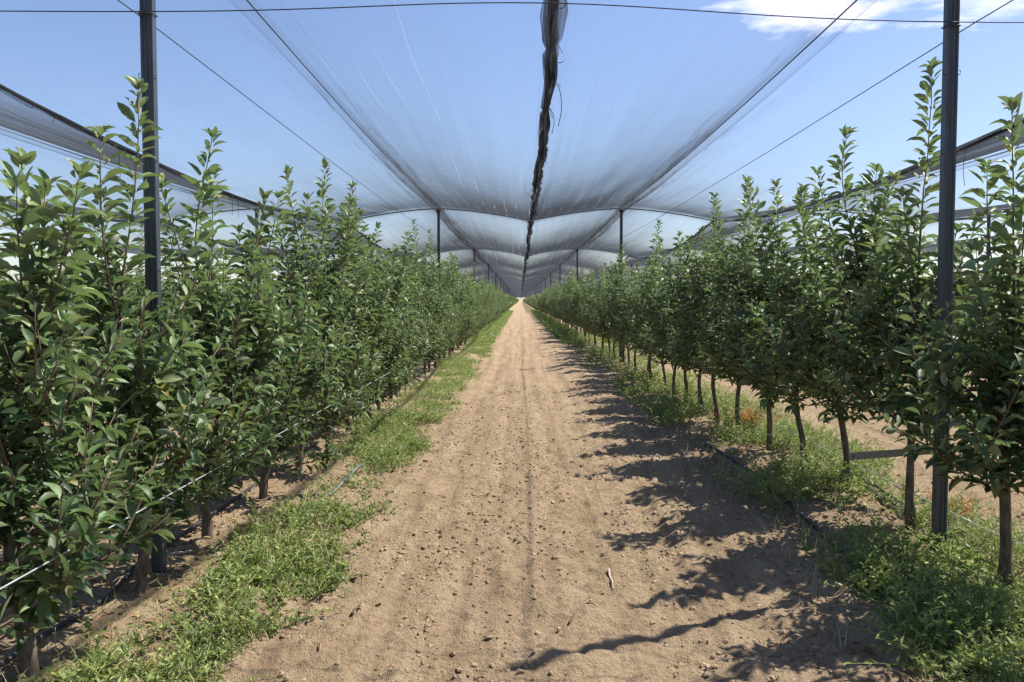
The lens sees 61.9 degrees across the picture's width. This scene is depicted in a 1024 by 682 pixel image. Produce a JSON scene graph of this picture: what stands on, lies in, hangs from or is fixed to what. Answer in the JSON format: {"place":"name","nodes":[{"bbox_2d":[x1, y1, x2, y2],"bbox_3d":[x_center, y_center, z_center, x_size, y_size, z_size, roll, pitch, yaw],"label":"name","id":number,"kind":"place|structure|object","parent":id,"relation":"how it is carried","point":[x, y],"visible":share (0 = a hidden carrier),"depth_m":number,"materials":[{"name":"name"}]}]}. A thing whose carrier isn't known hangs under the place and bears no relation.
{"place":"outdoors","nodes":[
{"label":"outdoors","id":0,"kind":"place"},
{"bbox_2d":[0,300,1023,681],"bbox_3d":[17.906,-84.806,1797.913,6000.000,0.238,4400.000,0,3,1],"label":"ground","id":1,"kind":"structure","parent":0,"point":[596,642],"depth_m":5.21,"materials":[{"name":"soil"}]},
{"bbox_2d":[0,502,29,640],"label":"apple tree","id":2,"kind":"object","parent":1,"relation":"on","point":[9,630],"visible":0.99,"depth_m":2.82,"materials":[{"name":"green plant"}]},
{"bbox_2d":[0,229,64,383],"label":"apple tree","id":3,"kind":"object","parent":1,"relation":"on","point":[10,282],"visible":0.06,"depth_m":10.73,"materials":[{"name":"green plant"}]},
{"bbox_2d":[0,147,183,677],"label":"apple tree","id":4,"kind":"object","parent":1,"relation":"on","point":[33,399],"visible":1,"depth_m":3.33,"materials":[{"name":"green plant"}]},
{"bbox_2d":[90,227,144,370],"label":"apple tree","id":5,"kind":"object","parent":1,"relation":"on","point":[129,294],"visible":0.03,"depth_m":13.82,"materials":[{"name":"green plant"}]},
{"bbox_2d":[124,224,172,370],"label":"apple tree","id":6,"kind":"object","parent":1,"relation":"on","point":[140,272],"visible":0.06,"depth_m":14.67,"materials":[{"name":"green plant"}]},
{"bbox_2d":[25,75,278,592],"bbox_3d":[-1.946,0.012,4.379,1.318,2.781,1.542,0,3,1],"label":"apple tree","id":7,"kind":"object","parent":1,"relation":"on","point":[134,403],"visible":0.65,"depth_m":4.39,"materials":[{"name":"green plant"}]},
{"bbox_2d":[138,0,166,572],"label":"steel post","id":8,"kind":"object","parent":1,"relation":"on","point":[148,55],"visible":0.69,"depth_m":4.70,"materials":[{"name":"black metal"}]},
{"bbox_2d":[0,336,454,589],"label":"wire","id":9,"kind":"object","parent":8,"relation":"attached to","point":[144,508],"visible":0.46,"depth_m":3.75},
{"bbox_2d":[118,0,499,284],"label":"trellis wire","id":10,"kind":"object","parent":8,"relation":"attached to","point":[257,105],"visible":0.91,"depth_m":6.35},
{"bbox_2d":[0,2,1023,22],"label":"cross wire","id":11,"kind":"object","parent":8,"relation":"attached to","point":[516,2],"visible":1,"depth_m":4.76,"materials":[{"name":"metal"}]},
{"bbox_2d":[0,441,319,667],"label":"drip hose","id":12,"kind":"object","parent":1,"relation":"on","point":[40,637],"visible":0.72,"depth_m":4.49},
{"bbox_2d":[137,247,195,366],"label":"apple tree","id":13,"kind":"object","parent":1,"relation":"on","point":[168,281],"visible":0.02,"depth_m":15.79,"materials":[{"name":"green plant"}]},
{"bbox_2d":[116,126,316,538],"bbox_3d":[-1.879,0.005,5.457,1.397,2.738,1.268,1,3,18],"label":"apple tree","id":14,"kind":"object","parent":1,"relation":"on","point":[213,303],"visible":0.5,"depth_m":5.39,"materials":[{"name":"green plant"}]},
{"bbox_2d":[170,187,357,498],"bbox_3d":[-1.860,0.069,6.540,1.271,2.495,1.328,2,3,32],"label":"apple tree","id":15,"kind":"object","parent":1,"relation":"on","point":[298,323],"visible":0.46,"depth_m":6.56,"materials":[{"name":"green plant"}]},
{"bbox_2d":[20,310,512,681],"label":"weeds","id":16,"kind":"object","parent":1,"relation":"on","point":[486,335],"visible":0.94,"depth_m":4.91,"materials":[{"name":"green plant"}]},
{"bbox_2d":[262,164,381,470],"bbox_3d":[-2.003,-0.148,7.660,1.473,2.844,1.276,3,4,43],"label":"apple tree","id":17,"kind":"object","parent":1,"relation":"on","point":[292,275],"visible":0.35,"depth_m":7.65,"materials":[{"name":"green plant"}]},
{"bbox_2d":[278,157,387,447],"bbox_3d":[-2.046,-0.349,8.967,1.416,3.116,1.495,-2,4,-42],"label":"apple tree","id":18,"kind":"object","parent":1,"relation":"on","point":[347,266],"visible":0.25,"depth_m":8.86,"materials":[{"name":"green plant"}]},
{"bbox_2d":[310,464,362,511],"bbox_3d":[-1.446,1.226,7.031,0.049,0.114,2.703,0,3,2],"label":"irrigation pipe","id":19,"kind":"object","parent":1,"relation":"on","point":[337,487],"visible":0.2,"depth_m":7.20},
{"bbox_2d":[311,180,401,431],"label":"apple tree","id":20,"kind":"object","parent":1,"relation":"on","point":[377,328],"visible":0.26,"depth_m":9.91,"materials":[{"name":"green plant"}]},
{"bbox_2d":[328,224,422,417],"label":"apple tree","id":21,"kind":"object","parent":1,"relation":"on","point":[395,350],"visible":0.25,"depth_m":11.11,"materials":[{"name":"green plant"}]},
{"bbox_2d":[352,221,426,407],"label":"apple tree","id":22,"kind":"object","parent":1,"relation":"on","point":[399,284],"visible":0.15,"depth_m":12.02,"materials":[{"name":"green plant"}]},
{"bbox_2d":[374,249,432,393],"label":"apple tree","id":23,"kind":"object","parent":1,"relation":"on","point":[421,326],"visible":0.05,"depth_m":14.18,"materials":[{"name":"green plant"}]},
{"bbox_2d":[382,230,433,399],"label":"apple tree","id":24,"kind":"object","parent":1,"relation":"on","point":[405,249],"visible":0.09,"depth_m":13.13,"materials":[{"name":"green plant"}]},
{"bbox_2d":[392,219,448,378],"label":"apple tree","id":25,"kind":"object","parent":1,"relation":"on","point":[416,269],"visible":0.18,"depth_m":16.22,"materials":[{"name":"green plant"}]},
{"bbox_2d":[404,255,438,386],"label":"apple tree","id":26,"kind":"object","parent":1,"relation":"on","point":[414,290],"visible":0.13,"depth_m":15.27,"materials":[{"name":"green plant"}]},
{"bbox_2d":[409,242,459,375],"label":"apple tree","id":27,"kind":"object","parent":1,"relation":"on","point":[424,283],"visible":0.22,"depth_m":17.36,"materials":[{"name":"green plant"}]},
{"bbox_2d":[412,228,461,367],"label":"apple tree","id":28,"kind":"object","parent":1,"relation":"on","point":[446,292],"visible":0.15,"depth_m":19.27,"materials":[{"name":"green plant"}]},
{"bbox_2d":[436,209,440,362],"bbox_3d":[-1.810,-1.186,21.137,0.108,4.148,0.108,0,3,1],"label":"steel post","id":29,"kind":"object","parent":1,"relation":"on","point":[438,211],"visible":0.34,"depth_m":21.05,"materials":[{"name":"black metal"}]},
{"bbox_2d":[423,276,461,371],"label":"apple tree","id":30,"kind":"object","parent":1,"relation":"on","point":[429,362],"visible":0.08,"depth_m":18.38,"materials":[{"name":"green plant"}]},
{"bbox_2d":[436,261,454,362],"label":"apple tree","id":31,"kind":"object","parent":1,"relation":"on","point":[442,276],"visible":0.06,"depth_m":20.26,"materials":[{"name":"green plant"}]},
{"bbox_2d":[431,249,464,348],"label":"apple tree","id":32,"kind":"object","parent":1,"relation":"on","point":[459,338],"visible":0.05,"depth_m":21.42,"materials":[{"name":"green plant"}]},
{"bbox_2d":[442,288,467,358],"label":"apple tree","id":33,"kind":"object","parent":1,"relation":"on","point":[460,325],"visible":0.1,"depth_m":22.52,"materials":[{"name":"green plant"}]},
{"bbox_2d":[443,252,474,355],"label":"apple tree","id":34,"kind":"object","parent":1,"relation":"on","point":[451,280],"visible":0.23,"depth_m":23.40,"materials":[{"name":"green plant"}]},
{"bbox_2d":[444,265,480,347],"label":"apple tree","id":35,"kind":"object","parent":1,"relation":"on","point":[476,318],"visible":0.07,"depth_m":27.50,"materials":[{"name":"green plant"}]},
{"bbox_2d":[448,256,477,353],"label":"apple tree","id":36,"kind":"object","parent":1,"relation":"on","point":[467,333],"visible":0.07,"depth_m":24.48,"materials":[{"name":"green plant"}]},
{"bbox_2d":[455,271,481,349],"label":"apple tree","id":37,"kind":"object","parent":1,"relation":"on","point":[474,328],"visible":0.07,"depth_m":26.57,"materials":[{"name":"green plant"}]},
{"bbox_2d":[459,266,482,345],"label":"apple tree","id":38,"kind":"object","parent":1,"relation":"on","point":[468,286],"visible":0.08,"depth_m":28.70,"materials":[{"name":"green plant"}]},
{"bbox_2d":[457,274,488,343],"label":"apple tree","id":39,"kind":"object","parent":1,"relation":"on","point":[474,304],"visible":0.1,"depth_m":29.59,"materials":[{"name":"green plant"}]},
{"bbox_2d":[467,262,491,326],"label":"apple tree","id":40,"kind":"object","parent":1,"relation":"on","point":[477,290],"visible":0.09,"depth_m":36.00,"materials":[{"name":"green plant"}]},
{"bbox_2d":[0,265,994,328],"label":"apple trees","id":41,"kind":"object","parent":1,"relation":"on","point":[529,301],"visible":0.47,"depth_m":106.89,"materials":[{"name":"green plant"}]},
{"bbox_2d":[0,377,1022,681],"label":"leaf litter","id":42,"kind":"object","parent":1,"relation":"on","point":[14,665],"visible":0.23,"depth_m":4.79,"materials":[{"name":"plant"}]},
{"bbox_2d":[561,269,581,332],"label":"apple tree","id":43,"kind":"object","parent":1,"relation":"on","point":[572,286],"visible":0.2,"depth_m":35.74,"materials":[{"name":"green plant"}]},
{"bbox_2d":[562,274,587,334],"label":"apple tree","id":44,"kind":"object","parent":1,"relation":"on","point":[569,301],"visible":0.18,"depth_m":34.76,"materials":[{"name":"green plant"}]},
{"bbox_2d":[566,269,588,338],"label":"apple tree","id":45,"kind":"object","parent":1,"relation":"on","point":[574,311],"visible":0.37,"depth_m":31.65,"materials":[{"name":"green plant"}]},
{"bbox_2d":[565,267,593,335],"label":"apple tree","id":46,"kind":"object","parent":1,"relation":"on","point":[571,309],"visible":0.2,"depth_m":32.57,"materials":[{"name":"green plant"}]},
{"bbox_2d":[575,286,590,342],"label":"apple tree","id":47,"kind":"object","parent":1,"relation":"on","point":[577,309],"visible":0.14,"depth_m":30.63,"materials":[{"name":"green plant"}]},
{"bbox_2d":[572,269,595,342],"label":"apple tree","id":48,"kind":"object","parent":1,"relation":"on","point":[591,280],"visible":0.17,"depth_m":28.33,"materials":[{"name":"green plant"}]},
{"bbox_2d":[157,383,1023,681],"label":"soil clods","id":49,"kind":"object","parent":1,"relation":"on","point":[715,665],"visible":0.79,"depth_m":5.29,"materials":[{"name":"soil"}]},
{"bbox_2d":[581,263,606,350],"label":"apple tree","id":50,"kind":"object","parent":1,"relation":"on","point":[588,311],"visible":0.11,"depth_m":25.40,"materials":[{"name":"green plant"}]},
{"bbox_2d":[589,274,611,346],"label":"apple tree","id":51,"kind":"object","parent":1,"relation":"on","point":[597,306],"visible":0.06,"depth_m":24.41,"materials":[{"name":"green plant"}]},
{"bbox_2d":[588,261,616,354],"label":"apple tree","id":52,"kind":"object","parent":1,"relation":"on","point":[597,313],"visible":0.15,"depth_m":23.16,"materials":[{"name":"green plant"}]},
{"bbox_2d":[591,274,617,359],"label":"apple tree","id":53,"kind":"object","parent":1,"relation":"on","point":[603,329],"visible":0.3,"depth_m":22.14,"materials":[{"name":"green plant"}]},
{"bbox_2d":[600,254,633,360],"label":"apple tree","id":54,"kind":"object","parent":1,"relation":"on","point":[614,287],"visible":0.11,"depth_m":21.16,"materials":[{"name":"green plant"}]},
{"bbox_2d":[601,244,635,365],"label":"apple tree","id":55,"kind":"object","parent":1,"relation":"on","point":[617,290],"visible":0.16,"depth_m":20.08,"materials":[{"name":"green plant"}]},
{"bbox_2d":[619,209,623,361],"bbox_3d":[2.690,-1.191,21.091,0.108,4.135,0.108,0,3,1],"label":"steel post","id":56,"kind":"object","parent":1,"relation":"on","point":[621,239],"visible":0.32,"depth_m":21.01,"materials":[{"name":"black metal"}]},
{"bbox_2d":[170,248,703,255],"bbox_3d":[0.603,-3.894,37.302,31.501,0.329,0.030,0,3,1],"label":"support cable","id":57,"kind":"object","parent":56,"relation":"attached to","point":[503,251],"visible":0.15,"depth_m":37.30,"materials":[{"name":"metal"}]},
{"bbox_2d":[0,84,430,264],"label":"net roll","id":58,"kind":"object","parent":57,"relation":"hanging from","point":[70,123],"visible":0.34,"depth_m":9.07,"materials":[{"name":"fabric"}]},
{"bbox_2d":[6,208,961,220],"bbox_3d":[0.440,-3.112,21.022,31.501,0.329,0.030,0,3,1],"label":"support cable","id":59,"kind":"object","parent":56,"relation":"attached to","point":[499,215],"visible":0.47,"depth_m":21.02,"materials":[{"name":"metal"}]},
{"bbox_2d":[521,0,567,290],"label":"net roll","id":60,"kind":"object","parent":59,"relation":"hanging from","point":[553,17],"visible":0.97,"depth_m":6.71,"materials":[{"name":"fabric"}]},
{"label":"support cable","id":61,"kind":"object","parent":60,"relation":"attached to","visible":0},
{"bbox_2d":[255,46,516,297],"bbox_3d":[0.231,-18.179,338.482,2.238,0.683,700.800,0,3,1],"label":"hail net","id":62,"kind":"object","parent":61,"relation":"hanging from","point":[408,196],"visible":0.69,"depth_m":22.73,"materials":[{"name":"fabric"}]},
{"bbox_2d":[246,0,534,297],"bbox_3d":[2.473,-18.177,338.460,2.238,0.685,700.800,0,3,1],"label":"hail net","id":63,"kind":"object","parent":61,"relation":"hanging from","point":[440,184],"visible":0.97,"depth_m":16.42,"materials":[{"name":"fabric"}]},
{"bbox_2d":[521,31,822,297],"bbox_3d":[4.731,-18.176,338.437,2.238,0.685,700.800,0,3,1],"label":"hail net","id":64,"kind":"object","parent":61,"relation":"hanging from","point":[621,183],"visible":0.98,"depth_m":15.45,"materials":[{"name":"fabric"}]},
{"bbox_2d":[525,6,870,297],"bbox_3d":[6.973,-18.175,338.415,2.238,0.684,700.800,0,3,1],"label":"hail net","id":65,"kind":"object","parent":61,"relation":"hanging from","point":[658,197],"visible":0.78,"depth_m":24.49,"materials":[{"name":"fabric"}]},
{"bbox_2d":[580,119,1023,278],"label":"net roll","id":66,"kind":"object","parent":61,"relation":"hanging from","point":[969,145],"visible":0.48,"depth_m":11.21,"materials":[{"name":"fabric"}]},
{"bbox_2d":[568,0,1012,271],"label":"trellis wire","id":67,"kind":"object","parent":56,"relation":"attached to","point":[843,104],"visible":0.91,"depth_m":6.39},
{"bbox_2d":[602,270,641,364],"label":"apple tree","id":68,"kind":"object","parent":1,"relation":"on","point":[616,305],"visible":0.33,"depth_m":19.12,"materials":[{"name":"green plant"}]},
{"bbox_2d":[613,262,644,369],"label":"apple tree","id":69,"kind":"object","parent":1,"relation":"on","point":[624,309],"visible":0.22,"depth_m":17.97,"materials":[{"name":"green plant"}]},
{"bbox_2d":[618,250,660,371],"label":"apple tree","id":70,"kind":"object","parent":1,"relation":"on","point":[630,301],"visible":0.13,"depth_m":17.11,"materials":[{"name":"green plant"}]},
{"bbox_2d":[625,237,675,385],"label":"apple tree","id":71,"kind":"object","parent":1,"relation":"on","point":[643,309],"visible":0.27,"depth_m":14.84,"materials":[{"name":"green plant"}]},
{"bbox_2d":[622,219,682,379],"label":"apple tree","id":72,"kind":"object","parent":1,"relation":"on","point":[638,316],"visible":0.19,"depth_m":15.81,"materials":[{"name":"green plant"}]},
{"bbox_2d":[628,249,694,394],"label":"apple tree","id":73,"kind":"object","parent":1,"relation":"on","point":[650,319],"visible":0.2,"depth_m":13.76,"materials":[{"name":"green plant"}]},
{"bbox_2d":[636,231,712,399],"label":"apple tree","id":74,"kind":"object","parent":1,"relation":"on","point":[662,327],"visible":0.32,"depth_m":12.61,"materials":[{"name":"green plant"}]},
{"bbox_2d":[661,225,725,412],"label":"apple tree","id":75,"kind":"object","parent":1,"relation":"on","point":[689,276],"visible":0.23,"depth_m":11.67,"materials":[{"name":"green plant"}]},
{"bbox_2d":[665,192,759,421],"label":"apple tree","id":76,"kind":"object","parent":1,"relation":"on","point":[702,297],"visible":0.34,"depth_m":10.67,"materials":[{"name":"green plant"}]},
{"bbox_2d":[693,174,781,428],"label":"apple tree","id":77,"kind":"object","parent":1,"relation":"on","point":[738,291],"visible":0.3,"depth_m":9.57,"materials":[{"name":"green plant"}]},
{"bbox_2d":[709,401,787,427],"bbox_3d":[2.844,0.902,10.328,0.834,0.331,0.754,0,3,1],"label":"withered weed","id":78,"kind":"object","parent":1,"relation":"on","point":[748,417],"visible":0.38,"depth_m":10.29,"materials":[{"name":"orange plant"}]},
{"bbox_2d":[703,178,824,449],"bbox_3d":[2.549,-0.204,8.356,1.384,2.785,1.158,-2,3,-37],"label":"apple tree","id":79,"kind":"object","parent":1,"relation":"on","point":[737,319],"visible":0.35,"depth_m":8.44,"materials":[{"name":"green plant"}]},
{"bbox_2d":[530,309,1023,681],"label":"weeds","id":80,"kind":"object","parent":1,"relation":"on","point":[1006,615],"visible":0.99,"depth_m":4.66,"materials":[{"name":"green plant"}]},
{"bbox_2d":[703,441,858,570],"bbox_3d":[2.024,1.163,6.918,0.094,0.079,4.254,0,3,1],"label":"drip hose","id":81,"kind":"object","parent":1,"relation":"on","point":[810,521],"visible":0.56,"depth_m":6.08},
{"bbox_2d":[719,182,861,465],"bbox_3d":[2.553,-0.086,7.508,1.299,2.599,1.267,0,3,1],"label":"apple tree","id":82,"kind":"object","parent":1,"relation":"on","point":[786,291],"visible":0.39,"depth_m":7.42,"materials":[{"name":"green plant"}]},
{"bbox_2d":[753,124,906,491],"bbox_3d":[2.518,-0.193,6.601,1.171,2.903,1.221,0,3,1],"label":"apple tree","id":83,"kind":"object","parent":1,"relation":"on","point":[839,404],"visible":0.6,"depth_m":6.49,"materials":[{"name":"green plant"}]},
{"bbox_2d":[823,459,924,521],"bbox_3d":[2.808,1.126,6.683,0.109,0.057,2.105,0,3,3],"label":"drip hose","id":84,"kind":"object","parent":1,"relation":"on","point":[877,486],"visible":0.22,"depth_m":6.55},
{"bbox_2d":[878,211,914,378],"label":"apple tree","id":85,"kind":"object","parent":1,"relation":"on","point":[897,288],"visible":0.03,"depth_m":15.57,"materials":[{"name":"green plant"}]},
{"bbox_2d":[820,56,1023,530],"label":"apple tree","id":86,"kind":"object","parent":1,"relation":"on","point":[893,330],"visible":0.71,"depth_m":5.40,"materials":[{"name":"green plant"}]},
{"bbox_2d":[902,238,970,332],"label":"apple tree","id":87,"kind":"object","parent":1,"relation":"on","point":[936,240],"visible":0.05,"depth_m":14.55,"materials":[{"name":"green plant"}]},
{"bbox_2d":[868,91,1023,590],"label":"apple tree","id":88,"kind":"object","parent":1,"relation":"on","point":[999,389],"visible":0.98,"depth_m":4.34,"materials":[{"name":"green plant"}]},
{"bbox_2d":[931,0,960,549],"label":"steel post","id":89,"kind":"object","parent":1,"relation":"on","point":[948,143],"visible":0.63,"depth_m":4.91,"materials":[{"name":"black metal"}]},
{"bbox_2d":[600,337,1023,543],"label":"wire","id":90,"kind":"object","parent":89,"relation":"attached to","point":[866,469],"visible":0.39,"depth_m":6.05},
{"bbox_2d":[849,446,944,459],"bbox_3d":[2.256,0.657,4.968,0.615,0.056,0.100,-4,-5,-3],"label":"wooden lath","id":91,"kind":"object","parent":89,"relation":"attached to","point":[874,454],"visible":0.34,"depth_m":4.93,"materials":[{"name":"grey wood"}]},
{"bbox_2d":[921,487,995,519],"bbox_3d":[3.223,1.164,6.181,0.456,0.281,0.439,1,3,20],"label":"withered weed","id":92,"kind":"object","parent":1,"relation":"on","point":[966,509],"visible":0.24,"depth_m":6.15,"materials":[{"name":"orange plant"}]},
{"bbox_2d":[955,233,1017,345],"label":"apple tree","id":93,"kind":"object","parent":1,"relation":"on","point":[975,318],"visible":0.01,"depth_m":12.63,"materials":[{"name":"green plant"}]},
{"bbox_2d":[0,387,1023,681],"bbox_3d":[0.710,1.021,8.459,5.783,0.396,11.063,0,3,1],"label":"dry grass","id":94,"kind":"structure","parent":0,"point":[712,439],"depth_m":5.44,"materials":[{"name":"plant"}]},
{"bbox_2d":[0,0,1023,299],"label":"sky","id":95,"kind":"structure","parent":0,"point":[480,66],"materials":[{"name":"blue"}]},
{"bbox_2d":[68,384,1023,681],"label":"grass","id":96,"kind":"structure","parent":0,"point":[874,556],"depth_m":4.73,"materials":[{"name":"green plant"}]},
{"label":"support cable","id":97,"kind":"object","parent":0,"visible":0},
{"bbox_2d":[0,225,306,270],"bbox_3d":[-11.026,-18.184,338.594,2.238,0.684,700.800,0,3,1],"label":"hail net","id":98,"kind":"object","parent":97,"relation":"hanging from","point":[134,250],"visible":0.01,"depth_m":30.41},
{"bbox_2d":[0,208,350,277],"bbox_3d":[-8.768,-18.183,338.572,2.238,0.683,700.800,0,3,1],"label":"hail net","id":99,"kind":"object","parent":97,"relation":"hanging from","point":[200,243],"depth_m":32.71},
{"bbox_2d":[0,195,376,271],"bbox_3d":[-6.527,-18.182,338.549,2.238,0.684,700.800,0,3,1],"label":"hail net","id":100,"kind":"object","parent":97,"relation":"hanging from","point":[13,203],"depth_m":19.83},
{"bbox_2d":[1,134,457,281],"bbox_3d":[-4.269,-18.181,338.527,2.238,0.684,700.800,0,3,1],"label":"hail net","id":101,"kind":"object","parent":97,"relation":"hanging from","point":[177,209],"visible":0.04,"depth_m":20.24,"materials":[{"name":"fabric"}]},
{"bbox_2d":[0,84,477,282],"bbox_3d":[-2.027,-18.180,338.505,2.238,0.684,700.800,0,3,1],"label":"hail net","id":102,"kind":"object","parent":97,"relation":"hanging from","point":[19,115],"visible":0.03,"depth_m":10.34,"materials":[{"name":"fabric"}]},
{"bbox_2d":[541,156,1011,293],"bbox_3d":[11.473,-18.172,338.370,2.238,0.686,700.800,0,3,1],"label":"hail net","id":103,"kind":"object","parent":97,"relation":"hanging from","point":[643,264],"visible":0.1,"depth_m":27.57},
{"bbox_2d":[587,217,965,290],"bbox_3d":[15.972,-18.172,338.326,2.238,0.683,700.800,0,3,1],"label":"hail net","id":104,"kind":"object","parent":97,"relation":"hanging from","point":[850,241],"visible":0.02,"depth_m":34.59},
{"bbox_2d":[539,117,1023,293],"bbox_3d":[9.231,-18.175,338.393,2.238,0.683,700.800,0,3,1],"label":"hail net","id":105,"kind":"object","parent":97,"relation":"hanging from","point":[992,145],"visible":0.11,"depth_m":13.63,"materials":[{"name":"fabric"}]},
{"bbox_2d":[596,203,1017,285],"bbox_3d":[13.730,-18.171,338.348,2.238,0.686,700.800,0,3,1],"label":"hail net","id":106,"kind":"object","parent":97,"relation":"hanging from","point":[970,211],"visible":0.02,"depth_m":18.76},
{"bbox_2d":[787,232,1021,266],"bbox_3d":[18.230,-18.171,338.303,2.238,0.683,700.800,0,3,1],"label":"hail net","id":107,"kind":"object","parent":97,"relation":"hanging from","point":[931,247],"depth_m":30.00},
{"bbox_3d":[0.278,-2.329,4.741,31.500,0.313,0.013,0,3,1],"label":"support cable","id":108,"kind":"object","parent":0,"visible":0},
{"bbox_2d":[57,214,328,260],"bbox_3d":[-8.428,-3.211,33.926,0.184,0.767,71.910,0,3,1],"label":"net roll","id":109,"kind":"object","parent":108,"relation":"hanging from","point":[169,223],"visible":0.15,"depth_m":21.29,"materials":[{"name":"fabric"}]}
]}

